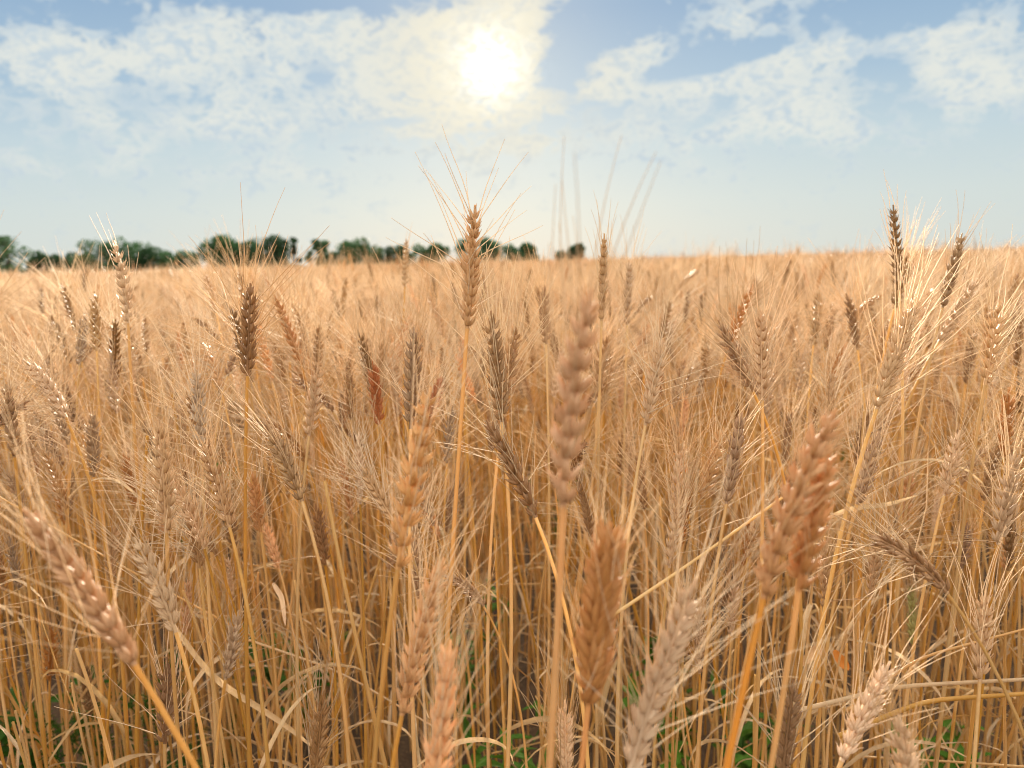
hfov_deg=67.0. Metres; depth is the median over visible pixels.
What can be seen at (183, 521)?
wheat stalk
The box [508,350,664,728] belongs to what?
wheat stalk
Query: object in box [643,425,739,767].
wheat stalk
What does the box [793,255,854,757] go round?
wheat stalk
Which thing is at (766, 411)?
wheat stalk
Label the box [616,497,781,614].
fallen straw
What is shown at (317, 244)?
tree
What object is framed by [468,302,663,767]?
wheat stalk
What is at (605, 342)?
wheat stalk
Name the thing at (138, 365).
wheat stalk
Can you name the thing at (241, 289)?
wheat stalk
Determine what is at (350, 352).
wheat stalk
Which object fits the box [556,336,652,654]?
wheat stalk
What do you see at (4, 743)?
weed
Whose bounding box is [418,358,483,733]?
wheat stalk
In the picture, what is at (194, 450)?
wheat stalk
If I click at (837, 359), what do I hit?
wheat stalk
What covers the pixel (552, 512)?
wheat stalk
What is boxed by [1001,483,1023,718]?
wheat stalk
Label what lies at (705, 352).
wheat stalk
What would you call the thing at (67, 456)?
wheat stalk
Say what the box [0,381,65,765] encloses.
wheat stalk
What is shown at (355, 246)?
tree
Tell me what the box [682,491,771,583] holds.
wheat stalk
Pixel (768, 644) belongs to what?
wheat stalk
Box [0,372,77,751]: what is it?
wheat stalk
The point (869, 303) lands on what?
wheat stalk
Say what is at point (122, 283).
wheat stalk
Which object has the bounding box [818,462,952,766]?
wheat stalk
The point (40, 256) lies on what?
tree
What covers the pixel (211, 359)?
wheat stalk
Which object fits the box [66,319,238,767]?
wheat stalk
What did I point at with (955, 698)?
fallen straw
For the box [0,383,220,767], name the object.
wheat stalk
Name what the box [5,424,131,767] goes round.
wheat stalk
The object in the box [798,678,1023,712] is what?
fallen straw
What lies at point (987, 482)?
wheat stalk
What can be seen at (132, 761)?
wheat stalk
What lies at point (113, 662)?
wheat stalk
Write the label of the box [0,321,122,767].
wheat stalk
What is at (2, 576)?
wheat stalk
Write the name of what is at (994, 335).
wheat stalk
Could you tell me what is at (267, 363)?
wheat stalk
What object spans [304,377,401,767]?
wheat stalk
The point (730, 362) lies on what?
wheat stalk
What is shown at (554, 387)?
wheat stalk
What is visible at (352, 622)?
straw undergrowth
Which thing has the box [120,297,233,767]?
wheat stalk
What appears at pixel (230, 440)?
wheat stalk
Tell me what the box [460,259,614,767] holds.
wheat stalk
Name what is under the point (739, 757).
weed
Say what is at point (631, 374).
wheat stalk
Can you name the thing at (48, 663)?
wheat stalk
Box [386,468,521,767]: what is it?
wheat stalk
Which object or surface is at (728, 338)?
wheat stalk
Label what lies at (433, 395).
wheat stalk
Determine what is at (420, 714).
wheat stalk
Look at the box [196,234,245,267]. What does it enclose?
tree
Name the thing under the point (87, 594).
wheat stalk
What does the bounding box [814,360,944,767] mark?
wheat stalk
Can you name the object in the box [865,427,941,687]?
wheat stalk
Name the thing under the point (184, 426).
wheat stalk
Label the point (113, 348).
wheat stalk
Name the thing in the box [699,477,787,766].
wheat stalk
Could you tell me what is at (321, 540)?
wheat stalk
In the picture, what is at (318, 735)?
wheat stalk
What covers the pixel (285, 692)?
wheat stalk
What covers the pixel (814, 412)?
wheat stalk
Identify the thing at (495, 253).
tree
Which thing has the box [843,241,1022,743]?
wheat stalk
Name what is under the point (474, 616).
wheat stalk
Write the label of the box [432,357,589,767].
wheat stalk
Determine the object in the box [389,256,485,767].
wheat stalk
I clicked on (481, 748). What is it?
weed
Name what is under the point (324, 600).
wheat stalk
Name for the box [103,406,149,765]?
wheat stalk
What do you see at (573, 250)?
tree
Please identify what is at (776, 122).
sky
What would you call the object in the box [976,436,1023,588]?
wheat stalk
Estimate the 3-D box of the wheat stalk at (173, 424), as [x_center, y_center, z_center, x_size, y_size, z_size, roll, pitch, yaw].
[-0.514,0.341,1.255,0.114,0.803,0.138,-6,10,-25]
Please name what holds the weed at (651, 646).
on the ground
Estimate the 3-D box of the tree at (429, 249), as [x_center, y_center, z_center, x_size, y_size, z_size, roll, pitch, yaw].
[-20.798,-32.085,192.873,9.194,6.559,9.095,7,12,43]
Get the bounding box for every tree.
[0,235,33,273]
[0,241,13,271]
[25,250,63,273]
[57,251,93,272]
[69,236,154,270]
[126,245,172,271]
[157,250,200,270]
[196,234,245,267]
[230,240,266,268]
[245,235,294,267]
[282,237,302,265]
[303,239,329,265]
[314,251,340,265]
[334,237,384,265]
[370,244,409,264]
[408,242,451,263]
[454,236,506,262]
[503,241,539,261]
[555,243,585,260]
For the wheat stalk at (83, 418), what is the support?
on the ground
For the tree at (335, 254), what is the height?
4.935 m
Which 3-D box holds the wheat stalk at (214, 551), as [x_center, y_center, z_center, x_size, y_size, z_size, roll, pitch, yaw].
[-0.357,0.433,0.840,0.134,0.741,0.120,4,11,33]
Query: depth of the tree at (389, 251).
190.60 m
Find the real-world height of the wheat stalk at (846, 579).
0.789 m
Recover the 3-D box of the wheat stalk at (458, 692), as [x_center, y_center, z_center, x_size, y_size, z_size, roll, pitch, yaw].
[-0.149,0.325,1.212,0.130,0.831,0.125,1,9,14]
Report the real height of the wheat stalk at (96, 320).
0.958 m
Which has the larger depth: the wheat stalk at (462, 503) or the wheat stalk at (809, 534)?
the wheat stalk at (462, 503)
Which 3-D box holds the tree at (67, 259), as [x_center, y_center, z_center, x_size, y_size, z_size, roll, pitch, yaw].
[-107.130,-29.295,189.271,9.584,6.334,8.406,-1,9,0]
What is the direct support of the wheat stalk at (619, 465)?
on the ground
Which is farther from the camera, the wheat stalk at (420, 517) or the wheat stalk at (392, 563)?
the wheat stalk at (420, 517)
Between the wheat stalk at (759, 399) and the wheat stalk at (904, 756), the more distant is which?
the wheat stalk at (759, 399)
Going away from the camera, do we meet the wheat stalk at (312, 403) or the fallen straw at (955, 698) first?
the fallen straw at (955, 698)
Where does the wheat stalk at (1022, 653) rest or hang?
on the ground
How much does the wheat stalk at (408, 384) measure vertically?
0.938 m
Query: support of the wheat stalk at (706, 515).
on the ground
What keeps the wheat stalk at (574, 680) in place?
on the ground
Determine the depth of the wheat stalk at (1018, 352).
1.10 m
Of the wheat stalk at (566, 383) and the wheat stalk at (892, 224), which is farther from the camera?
the wheat stalk at (566, 383)
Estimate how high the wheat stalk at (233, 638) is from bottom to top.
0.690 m
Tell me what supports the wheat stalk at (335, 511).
on the ground
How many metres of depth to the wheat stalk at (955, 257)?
0.80 m
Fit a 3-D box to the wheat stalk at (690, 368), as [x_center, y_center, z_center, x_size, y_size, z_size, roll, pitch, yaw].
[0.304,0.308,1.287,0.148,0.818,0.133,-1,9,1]
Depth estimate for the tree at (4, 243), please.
190.00 m
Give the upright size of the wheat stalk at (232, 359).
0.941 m
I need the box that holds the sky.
[0,0,1023,272]
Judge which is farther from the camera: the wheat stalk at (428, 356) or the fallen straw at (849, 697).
the wheat stalk at (428, 356)
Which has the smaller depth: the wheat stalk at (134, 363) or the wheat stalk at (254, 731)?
the wheat stalk at (254, 731)
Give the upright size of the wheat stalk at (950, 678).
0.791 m
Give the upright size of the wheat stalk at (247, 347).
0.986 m
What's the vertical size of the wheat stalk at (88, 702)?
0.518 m
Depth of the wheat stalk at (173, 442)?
1.38 m
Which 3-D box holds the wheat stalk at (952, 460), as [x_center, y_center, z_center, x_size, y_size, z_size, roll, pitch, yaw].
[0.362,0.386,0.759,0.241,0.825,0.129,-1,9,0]
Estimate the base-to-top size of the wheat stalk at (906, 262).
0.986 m
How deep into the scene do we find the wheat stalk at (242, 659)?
1.04 m
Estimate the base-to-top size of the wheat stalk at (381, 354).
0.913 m
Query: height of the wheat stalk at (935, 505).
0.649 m
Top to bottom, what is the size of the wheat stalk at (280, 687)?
0.881 m
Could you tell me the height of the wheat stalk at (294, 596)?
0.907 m
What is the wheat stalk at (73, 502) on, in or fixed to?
on the ground
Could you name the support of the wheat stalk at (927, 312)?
on the ground
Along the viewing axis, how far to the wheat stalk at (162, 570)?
1.41 m
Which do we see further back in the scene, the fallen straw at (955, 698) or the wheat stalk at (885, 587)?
the wheat stalk at (885, 587)
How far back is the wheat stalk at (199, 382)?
1.40 m
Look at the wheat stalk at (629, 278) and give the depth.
0.98 m
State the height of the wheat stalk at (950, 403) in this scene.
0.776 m
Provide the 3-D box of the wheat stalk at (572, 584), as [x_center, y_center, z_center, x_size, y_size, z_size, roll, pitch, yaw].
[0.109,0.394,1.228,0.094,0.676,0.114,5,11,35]
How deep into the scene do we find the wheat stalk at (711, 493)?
1.16 m
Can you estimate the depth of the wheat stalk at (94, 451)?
0.84 m
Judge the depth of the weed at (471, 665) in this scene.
1.52 m
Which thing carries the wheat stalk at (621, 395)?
on the ground
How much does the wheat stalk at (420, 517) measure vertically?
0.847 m
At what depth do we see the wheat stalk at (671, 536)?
0.67 m
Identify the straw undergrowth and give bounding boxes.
[0,294,1023,767]
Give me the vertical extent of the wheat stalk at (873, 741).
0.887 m
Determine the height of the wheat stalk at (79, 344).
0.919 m
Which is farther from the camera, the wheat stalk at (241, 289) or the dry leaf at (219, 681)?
the wheat stalk at (241, 289)
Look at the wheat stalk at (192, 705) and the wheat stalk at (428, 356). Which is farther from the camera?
the wheat stalk at (428, 356)
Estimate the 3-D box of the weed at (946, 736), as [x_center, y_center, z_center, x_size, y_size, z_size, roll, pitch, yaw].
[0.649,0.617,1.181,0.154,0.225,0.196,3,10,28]
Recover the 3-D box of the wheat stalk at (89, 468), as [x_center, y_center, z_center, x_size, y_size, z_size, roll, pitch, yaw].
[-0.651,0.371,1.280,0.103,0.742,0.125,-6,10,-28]
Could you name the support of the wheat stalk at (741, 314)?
on the ground
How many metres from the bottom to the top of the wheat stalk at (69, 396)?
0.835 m
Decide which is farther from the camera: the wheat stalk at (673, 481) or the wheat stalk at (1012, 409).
the wheat stalk at (673, 481)
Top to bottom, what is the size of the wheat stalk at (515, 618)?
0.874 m
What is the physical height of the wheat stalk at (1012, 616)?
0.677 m
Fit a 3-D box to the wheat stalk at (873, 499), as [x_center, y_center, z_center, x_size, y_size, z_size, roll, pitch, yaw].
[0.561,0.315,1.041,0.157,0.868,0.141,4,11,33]
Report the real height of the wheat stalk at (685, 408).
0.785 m
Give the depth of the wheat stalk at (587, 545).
1.16 m
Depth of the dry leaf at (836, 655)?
0.80 m
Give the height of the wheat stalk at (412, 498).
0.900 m
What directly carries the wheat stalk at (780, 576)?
on the ground
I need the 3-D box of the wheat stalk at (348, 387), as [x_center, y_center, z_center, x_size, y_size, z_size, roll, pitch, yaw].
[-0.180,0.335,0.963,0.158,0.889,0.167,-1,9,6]
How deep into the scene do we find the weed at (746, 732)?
1.21 m
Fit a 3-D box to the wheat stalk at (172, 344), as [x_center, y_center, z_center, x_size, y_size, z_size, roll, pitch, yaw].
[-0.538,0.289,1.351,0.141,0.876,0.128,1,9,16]
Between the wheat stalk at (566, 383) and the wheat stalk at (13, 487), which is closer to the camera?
the wheat stalk at (13, 487)
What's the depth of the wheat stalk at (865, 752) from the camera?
0.74 m
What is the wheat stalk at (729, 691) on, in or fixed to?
on the ground
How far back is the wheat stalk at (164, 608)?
0.52 m
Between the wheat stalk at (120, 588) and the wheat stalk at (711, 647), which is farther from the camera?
the wheat stalk at (120, 588)
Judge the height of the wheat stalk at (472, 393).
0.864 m
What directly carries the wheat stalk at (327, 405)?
on the ground
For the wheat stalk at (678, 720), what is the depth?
0.68 m
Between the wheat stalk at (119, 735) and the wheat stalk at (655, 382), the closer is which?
the wheat stalk at (655, 382)
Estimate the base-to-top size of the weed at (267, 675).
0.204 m
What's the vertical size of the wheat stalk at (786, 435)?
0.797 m
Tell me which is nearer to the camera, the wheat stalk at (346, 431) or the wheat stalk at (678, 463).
the wheat stalk at (678, 463)
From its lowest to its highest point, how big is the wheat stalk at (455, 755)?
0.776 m
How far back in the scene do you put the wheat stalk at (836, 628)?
1.23 m
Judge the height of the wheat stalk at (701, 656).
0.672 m
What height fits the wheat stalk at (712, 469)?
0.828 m
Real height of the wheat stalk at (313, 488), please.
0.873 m
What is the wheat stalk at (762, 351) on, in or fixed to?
on the ground
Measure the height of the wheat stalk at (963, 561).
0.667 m
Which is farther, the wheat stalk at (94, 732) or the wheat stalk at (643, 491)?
the wheat stalk at (94, 732)
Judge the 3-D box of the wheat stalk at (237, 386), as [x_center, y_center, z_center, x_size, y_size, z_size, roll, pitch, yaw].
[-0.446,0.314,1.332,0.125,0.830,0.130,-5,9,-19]
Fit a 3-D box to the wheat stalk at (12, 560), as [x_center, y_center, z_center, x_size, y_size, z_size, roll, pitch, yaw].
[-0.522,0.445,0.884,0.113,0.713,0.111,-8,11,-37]
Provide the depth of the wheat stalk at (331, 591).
1.35 m
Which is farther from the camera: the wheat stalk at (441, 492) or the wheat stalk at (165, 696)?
the wheat stalk at (441, 492)
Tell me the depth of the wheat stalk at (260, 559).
1.10 m
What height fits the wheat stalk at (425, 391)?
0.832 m
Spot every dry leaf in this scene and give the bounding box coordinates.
[177,627,309,745]
[272,583,285,624]
[803,644,821,665]
[828,495,917,517]
[833,649,848,669]
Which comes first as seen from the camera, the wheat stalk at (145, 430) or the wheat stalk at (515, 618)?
the wheat stalk at (145, 430)
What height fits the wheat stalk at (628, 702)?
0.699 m
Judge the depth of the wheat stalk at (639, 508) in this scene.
1.24 m
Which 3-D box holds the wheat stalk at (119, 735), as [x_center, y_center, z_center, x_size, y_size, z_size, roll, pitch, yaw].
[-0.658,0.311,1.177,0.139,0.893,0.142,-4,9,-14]
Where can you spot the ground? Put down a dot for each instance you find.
(404, 757)
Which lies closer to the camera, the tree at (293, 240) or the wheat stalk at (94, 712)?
the wheat stalk at (94, 712)
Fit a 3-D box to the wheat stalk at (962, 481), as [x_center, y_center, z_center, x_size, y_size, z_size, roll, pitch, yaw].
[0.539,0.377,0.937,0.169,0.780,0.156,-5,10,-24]
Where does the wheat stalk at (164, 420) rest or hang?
on the ground
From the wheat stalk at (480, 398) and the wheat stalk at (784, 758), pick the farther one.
the wheat stalk at (480, 398)
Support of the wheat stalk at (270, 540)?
on the ground
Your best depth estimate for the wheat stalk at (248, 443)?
1.43 m
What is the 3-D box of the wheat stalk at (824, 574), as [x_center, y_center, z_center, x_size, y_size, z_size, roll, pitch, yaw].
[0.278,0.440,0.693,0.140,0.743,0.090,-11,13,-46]
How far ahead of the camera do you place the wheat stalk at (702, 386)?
1.43 m
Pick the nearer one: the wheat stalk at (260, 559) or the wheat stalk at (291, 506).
the wheat stalk at (260, 559)
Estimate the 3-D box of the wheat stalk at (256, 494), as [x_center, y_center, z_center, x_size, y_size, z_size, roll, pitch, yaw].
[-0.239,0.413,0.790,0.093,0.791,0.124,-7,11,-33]
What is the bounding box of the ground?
[0,333,1023,767]
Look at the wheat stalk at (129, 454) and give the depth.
1.11 m
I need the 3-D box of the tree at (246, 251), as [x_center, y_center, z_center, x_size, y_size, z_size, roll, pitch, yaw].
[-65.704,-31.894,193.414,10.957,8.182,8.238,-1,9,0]
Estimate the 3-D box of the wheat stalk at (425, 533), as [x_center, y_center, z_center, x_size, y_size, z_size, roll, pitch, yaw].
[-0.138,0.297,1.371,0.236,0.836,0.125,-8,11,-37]
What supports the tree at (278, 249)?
on the ground
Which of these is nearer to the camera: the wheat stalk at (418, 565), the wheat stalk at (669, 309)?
the wheat stalk at (418, 565)
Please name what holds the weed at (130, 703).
on the ground
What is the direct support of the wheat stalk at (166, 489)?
on the ground
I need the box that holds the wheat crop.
[0,232,1023,739]
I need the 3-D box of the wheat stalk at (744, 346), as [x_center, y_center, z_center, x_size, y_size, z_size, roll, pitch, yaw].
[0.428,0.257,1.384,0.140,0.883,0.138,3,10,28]
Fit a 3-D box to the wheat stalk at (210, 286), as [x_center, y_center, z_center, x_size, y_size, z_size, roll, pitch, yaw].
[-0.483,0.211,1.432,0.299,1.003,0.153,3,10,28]
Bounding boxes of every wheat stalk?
[0,210,134,767]
[0,235,212,763]
[0,294,24,746]
[0,297,124,767]
[0,300,54,767]
[0,303,270,767]
[0,306,126,767]
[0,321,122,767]
[0,368,159,767]
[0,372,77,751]
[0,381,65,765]
[0,382,198,767]
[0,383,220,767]
[0,413,167,767]
[0,430,78,746]
[0,471,79,742]
[0,496,95,767]
[1,268,134,702]
[1,384,98,767]
[2,572,101,767]
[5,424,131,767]
[13,364,112,740]
[14,337,134,748]
[19,378,139,764]
[20,345,157,734]
[20,448,101,767]
[26,368,113,724]
[37,401,191,767]
[38,340,102,745]
[45,275,158,752]
[46,447,213,767]
[53,261,172,767]
[54,472,162,764]
[54,572,230,767]
[55,618,117,767]
[57,245,138,767]
[59,342,228,767]
[62,324,167,767]
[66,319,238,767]
[67,345,212,767]
[71,386,213,767]
[73,390,120,634]
[76,286,278,748]
[81,400,253,767]
[86,309,175,767]
[88,447,260,767]
[89,212,162,767]
[97,417,191,730]
[101,382,176,723]
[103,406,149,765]
[104,421,334,767]
[116,348,214,631]
[116,373,270,767]
[117,259,272,762]
[119,312,370,743]
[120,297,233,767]
[126,458,265,767]
[132,422,247,752]
[138,237,362,767]
[138,433,262,746]
[139,355,223,762]
[139,430,211,767]
[140,294,214,570]
[141,402,190,757]
[143,412,210,767]
[144,318,236,679]
[145,253,322,767]
[149,356,216,758]
[153,535,227,767]
[156,302,260,740]
[157,182,328,767]
[158,414,250,612]
[161,226,293,648]
[168,431,268,760]
[171,379,306,731]
[174,336,282,745]
[175,277,273,639]
[175,439,349,767]
[176,318,276,694]
[183,216,379,701]
[185,554,290,767]
[188,278,351,767]
[189,361,334,765]
[189,374,265,717]
[192,362,351,767]
[202,326,292,713]
[206,368,346,767]
[207,519,269,767]
[208,266,314,765]
[208,409,320,767]
[217,465,302,767]
[221,295,409,767]
[224,236,349,740]
[230,448,367,767]
[236,307,405,767]
[241,326,352,602]
[245,304,416,767]
[245,354,316,744]
[253,322,341,661]
[255,300,357,733]
[256,252,395,767]
[265,258,352,718]
[266,349,370,763]
[267,263,374,712]
[267,309,325,677]
[270,268,472,767]
[277,605,394,767]
[285,284,437,767]
[286,295,369,714]
[287,296,401,767]
[294,386,363,711]
[295,345,385,754]
[297,405,398,767]
[302,447,363,767]
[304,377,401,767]
[304,391,403,745]
[309,295,383,663]
[309,397,447,760]
[321,299,399,767]
[322,242,513,767]
[325,471,485,767]
[336,293,411,751]
[336,376,423,767]
[340,402,458,767]
[344,463,454,767]
[346,302,447,701]
[355,262,453,756]
[355,310,439,741]
[357,287,420,764]
[361,301,504,767]
[365,320,441,695]
[368,323,508,754]
[368,328,467,761]
[370,276,468,763]
[371,431,475,767]
[376,491,527,767]
[379,316,478,767]
[386,358,474,639]
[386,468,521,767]
[387,126,542,762]
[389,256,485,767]
[391,222,414,645]
[394,314,476,752]
[396,288,463,617]
[396,349,512,761]
[398,302,475,737]
[412,545,520,767]
[417,443,499,767]
[417,450,491,685]
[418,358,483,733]
[419,290,505,767]
[422,308,505,727]
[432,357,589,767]
[433,238,557,767]
[437,316,513,685]
[449,297,525,745]
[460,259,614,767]
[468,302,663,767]
[468,388,552,761]
[491,135,694,767]
[503,238,590,762]
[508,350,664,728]
[510,386,659,767]
[511,288,684,767]
[514,626,606,767]
[516,402,655,767]
[517,308,596,740]
[521,386,849,767]
[526,310,625,766]
[528,287,614,682]
[529,410,729,767]
[533,321,632,680]
[534,275,668,767]
[536,210,659,767]
[538,301,632,519]
[538,329,656,742]
[545,447,662,767]
[546,470,630,744]
[550,302,632,767]
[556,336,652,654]
[556,422,592,765]
[564,461,664,733]
[577,296,668,732]
[585,190,625,767]
[585,314,672,757]
[589,342,659,656]
[590,409,670,733]
[594,278,753,767]
[595,282,672,512]
[603,419,770,767]
[606,393,672,767]
[610,346,733,767]
[614,383,748,757]
[627,325,719,766]
[630,530,744,767]
[631,421,745,767]
[633,259,714,690]
[639,289,764,767]
[640,356,762,762]
[642,552,752,767]
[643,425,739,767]
[648,328,748,761]
[650,322,734,766]
[658,246,819,767]
[660,337,732,744]
[664,370,792,767]
[666,281,815,672]
[669,332,803,767]
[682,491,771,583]
[683,294,766,767]
[683,383,772,705]
[689,222,989,767]
[690,311,772,717]
[690,526,770,767]
[692,237,797,761]
[693,246,828,767]
[694,365,803,734]
[699,304,768,751]
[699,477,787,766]
[701,544,782,745]
[703,314,814,742]
[704,305,772,735]
[704,323,821,767]
[708,576,862,767]
[710,266,844,721]
[711,286,794,683]
[712,442,840,767]
[716,360,821,767]
[723,388,861,767]
[724,325,932,767]
[726,333,819,744]
[745,304,822,767]
[746,192,990,767]
[748,322,805,699]
[752,296,864,727]
[754,418,845,746]
[764,384,894,766]
[765,276,942,693]
[765,477,886,767]
[768,341,921,767]
[769,305,887,738]
[770,277,947,767]
[773,359,894,763]
[781,231,913,745]
[783,359,909,767]
[789,295,877,706]
[792,358,933,767]
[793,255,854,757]
[793,310,874,764]
[799,354,879,767]
[806,557,1003,767]
[809,173,919,767]
[813,350,894,766]
[814,245,923,631]
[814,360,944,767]
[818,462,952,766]
[825,460,995,767]
[827,291,1021,702]
[830,365,969,767]
[831,277,992,645]
[834,344,913,660]
[836,375,1023,767]
[841,419,1012,767]
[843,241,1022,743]
[843,312,926,663]
[846,281,936,767]
[847,614,953,767]
[857,197,945,692]
[857,225,1023,767]
[857,300,955,767]
[860,294,1021,767]
[862,376,1023,767]
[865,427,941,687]
[876,246,969,761]
[890,536,938,736]
[893,258,1023,737]
[894,354,979,739]
[902,365,1023,723]
[908,458,972,738]
[910,349,999,762]
[913,233,1023,678]
[916,332,1014,718]
[923,253,1023,716]
[925,224,1023,767]
[926,335,1022,767]
[931,291,1023,735]
[931,331,1023,761]
[933,429,1023,767]
[933,486,1015,767]
[939,358,1023,767]
[939,512,1023,767]
[948,378,1023,767]
[965,478,1023,767]
[968,345,1023,607]
[969,262,1023,767]
[970,427,1023,760]
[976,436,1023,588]
[995,597,1022,767]
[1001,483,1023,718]
[1002,364,1023,767]
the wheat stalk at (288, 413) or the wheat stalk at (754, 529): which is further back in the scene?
the wheat stalk at (288, 413)
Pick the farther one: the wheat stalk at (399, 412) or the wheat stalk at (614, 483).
the wheat stalk at (614, 483)
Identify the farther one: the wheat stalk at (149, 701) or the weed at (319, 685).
the weed at (319, 685)
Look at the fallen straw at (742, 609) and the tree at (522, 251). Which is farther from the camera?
the tree at (522, 251)
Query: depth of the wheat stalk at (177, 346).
1.41 m
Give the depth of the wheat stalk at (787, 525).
0.33 m
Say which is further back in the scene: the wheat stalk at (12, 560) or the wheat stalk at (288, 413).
the wheat stalk at (288, 413)
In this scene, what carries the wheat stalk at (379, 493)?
on the ground
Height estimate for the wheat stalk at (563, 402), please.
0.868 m
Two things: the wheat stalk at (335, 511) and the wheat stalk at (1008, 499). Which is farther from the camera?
the wheat stalk at (335, 511)
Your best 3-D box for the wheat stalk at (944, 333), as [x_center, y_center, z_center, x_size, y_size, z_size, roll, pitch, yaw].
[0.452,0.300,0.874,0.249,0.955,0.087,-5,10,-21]
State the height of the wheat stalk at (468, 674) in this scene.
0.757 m
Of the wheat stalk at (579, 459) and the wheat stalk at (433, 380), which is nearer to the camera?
the wheat stalk at (579, 459)
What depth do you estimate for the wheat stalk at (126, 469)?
0.88 m
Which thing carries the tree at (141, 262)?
on the ground
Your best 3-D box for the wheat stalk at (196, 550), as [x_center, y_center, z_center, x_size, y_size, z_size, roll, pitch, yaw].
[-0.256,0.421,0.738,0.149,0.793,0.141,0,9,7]
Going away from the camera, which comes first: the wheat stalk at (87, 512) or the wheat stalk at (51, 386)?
the wheat stalk at (51, 386)
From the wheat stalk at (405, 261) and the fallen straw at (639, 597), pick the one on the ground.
the wheat stalk at (405, 261)
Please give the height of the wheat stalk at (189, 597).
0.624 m
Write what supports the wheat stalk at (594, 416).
on the ground
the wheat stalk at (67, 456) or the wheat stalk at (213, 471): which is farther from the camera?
the wheat stalk at (67, 456)
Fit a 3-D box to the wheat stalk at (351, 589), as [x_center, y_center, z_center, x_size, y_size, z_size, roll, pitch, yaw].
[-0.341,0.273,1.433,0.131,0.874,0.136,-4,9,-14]
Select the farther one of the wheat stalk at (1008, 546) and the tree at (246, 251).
the tree at (246, 251)
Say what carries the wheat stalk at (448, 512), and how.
on the ground
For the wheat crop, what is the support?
on the ground
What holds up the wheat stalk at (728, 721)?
on the ground
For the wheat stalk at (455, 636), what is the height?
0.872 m
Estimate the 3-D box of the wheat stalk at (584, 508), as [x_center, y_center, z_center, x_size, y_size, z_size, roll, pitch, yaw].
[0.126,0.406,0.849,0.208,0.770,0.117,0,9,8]
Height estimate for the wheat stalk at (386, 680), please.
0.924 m
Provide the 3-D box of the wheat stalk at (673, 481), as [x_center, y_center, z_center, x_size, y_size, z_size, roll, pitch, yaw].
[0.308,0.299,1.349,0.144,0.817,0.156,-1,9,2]
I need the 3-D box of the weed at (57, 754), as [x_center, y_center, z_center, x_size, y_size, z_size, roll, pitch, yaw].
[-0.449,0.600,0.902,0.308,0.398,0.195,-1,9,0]
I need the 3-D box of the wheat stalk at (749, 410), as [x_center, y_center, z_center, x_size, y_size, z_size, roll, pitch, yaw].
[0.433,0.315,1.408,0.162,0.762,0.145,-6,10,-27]
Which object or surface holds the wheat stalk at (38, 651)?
on the ground
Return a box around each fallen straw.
[248,639,454,739]
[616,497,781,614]
[673,455,943,676]
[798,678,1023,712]
[838,692,1023,738]
[845,628,1023,711]
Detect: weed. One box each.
[0,665,117,767]
[23,648,176,767]
[24,722,91,767]
[106,648,263,767]
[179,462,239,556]
[229,618,292,704]
[270,630,348,728]
[425,700,558,767]
[427,579,517,713]
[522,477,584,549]
[622,677,773,767]
[628,636,702,766]
[710,670,813,767]
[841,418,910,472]
[890,719,996,767]
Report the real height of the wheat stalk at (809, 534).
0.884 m
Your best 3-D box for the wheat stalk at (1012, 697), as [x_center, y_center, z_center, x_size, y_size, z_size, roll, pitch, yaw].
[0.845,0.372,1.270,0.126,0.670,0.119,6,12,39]
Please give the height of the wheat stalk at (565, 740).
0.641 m
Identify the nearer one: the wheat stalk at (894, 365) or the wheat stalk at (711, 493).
the wheat stalk at (894, 365)
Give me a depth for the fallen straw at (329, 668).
0.80 m
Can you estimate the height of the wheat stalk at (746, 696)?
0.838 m
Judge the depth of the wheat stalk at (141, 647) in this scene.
1.42 m
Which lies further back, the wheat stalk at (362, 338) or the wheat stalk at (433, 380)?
the wheat stalk at (433, 380)
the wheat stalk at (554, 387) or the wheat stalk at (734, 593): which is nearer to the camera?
the wheat stalk at (734, 593)
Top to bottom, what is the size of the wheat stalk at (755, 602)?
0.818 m
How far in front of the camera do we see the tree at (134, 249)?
187.46 m
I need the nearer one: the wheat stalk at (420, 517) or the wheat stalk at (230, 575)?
the wheat stalk at (230, 575)
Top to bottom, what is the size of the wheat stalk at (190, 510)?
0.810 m
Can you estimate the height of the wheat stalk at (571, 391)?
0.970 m
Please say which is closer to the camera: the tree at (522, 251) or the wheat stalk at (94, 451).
the wheat stalk at (94, 451)
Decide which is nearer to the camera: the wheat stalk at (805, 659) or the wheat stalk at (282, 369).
the wheat stalk at (805, 659)
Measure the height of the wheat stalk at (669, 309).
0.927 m
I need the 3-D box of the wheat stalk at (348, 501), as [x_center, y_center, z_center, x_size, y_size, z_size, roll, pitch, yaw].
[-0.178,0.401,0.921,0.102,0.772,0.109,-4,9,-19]
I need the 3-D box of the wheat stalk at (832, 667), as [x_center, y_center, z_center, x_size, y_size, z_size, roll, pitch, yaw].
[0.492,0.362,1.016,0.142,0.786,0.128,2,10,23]
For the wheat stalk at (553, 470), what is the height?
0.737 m
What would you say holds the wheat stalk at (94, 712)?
on the ground
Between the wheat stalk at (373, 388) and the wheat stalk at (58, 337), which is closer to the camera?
the wheat stalk at (373, 388)
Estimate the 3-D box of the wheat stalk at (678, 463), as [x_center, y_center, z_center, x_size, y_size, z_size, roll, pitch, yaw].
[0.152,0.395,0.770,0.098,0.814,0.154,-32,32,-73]
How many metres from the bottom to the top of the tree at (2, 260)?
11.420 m
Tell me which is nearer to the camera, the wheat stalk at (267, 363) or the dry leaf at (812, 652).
the dry leaf at (812, 652)
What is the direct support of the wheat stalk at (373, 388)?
on the ground
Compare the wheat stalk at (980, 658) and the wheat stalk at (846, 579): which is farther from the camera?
the wheat stalk at (846, 579)
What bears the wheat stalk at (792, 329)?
on the ground
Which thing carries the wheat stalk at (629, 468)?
on the ground
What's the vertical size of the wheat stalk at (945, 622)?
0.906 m
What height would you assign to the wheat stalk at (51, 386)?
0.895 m

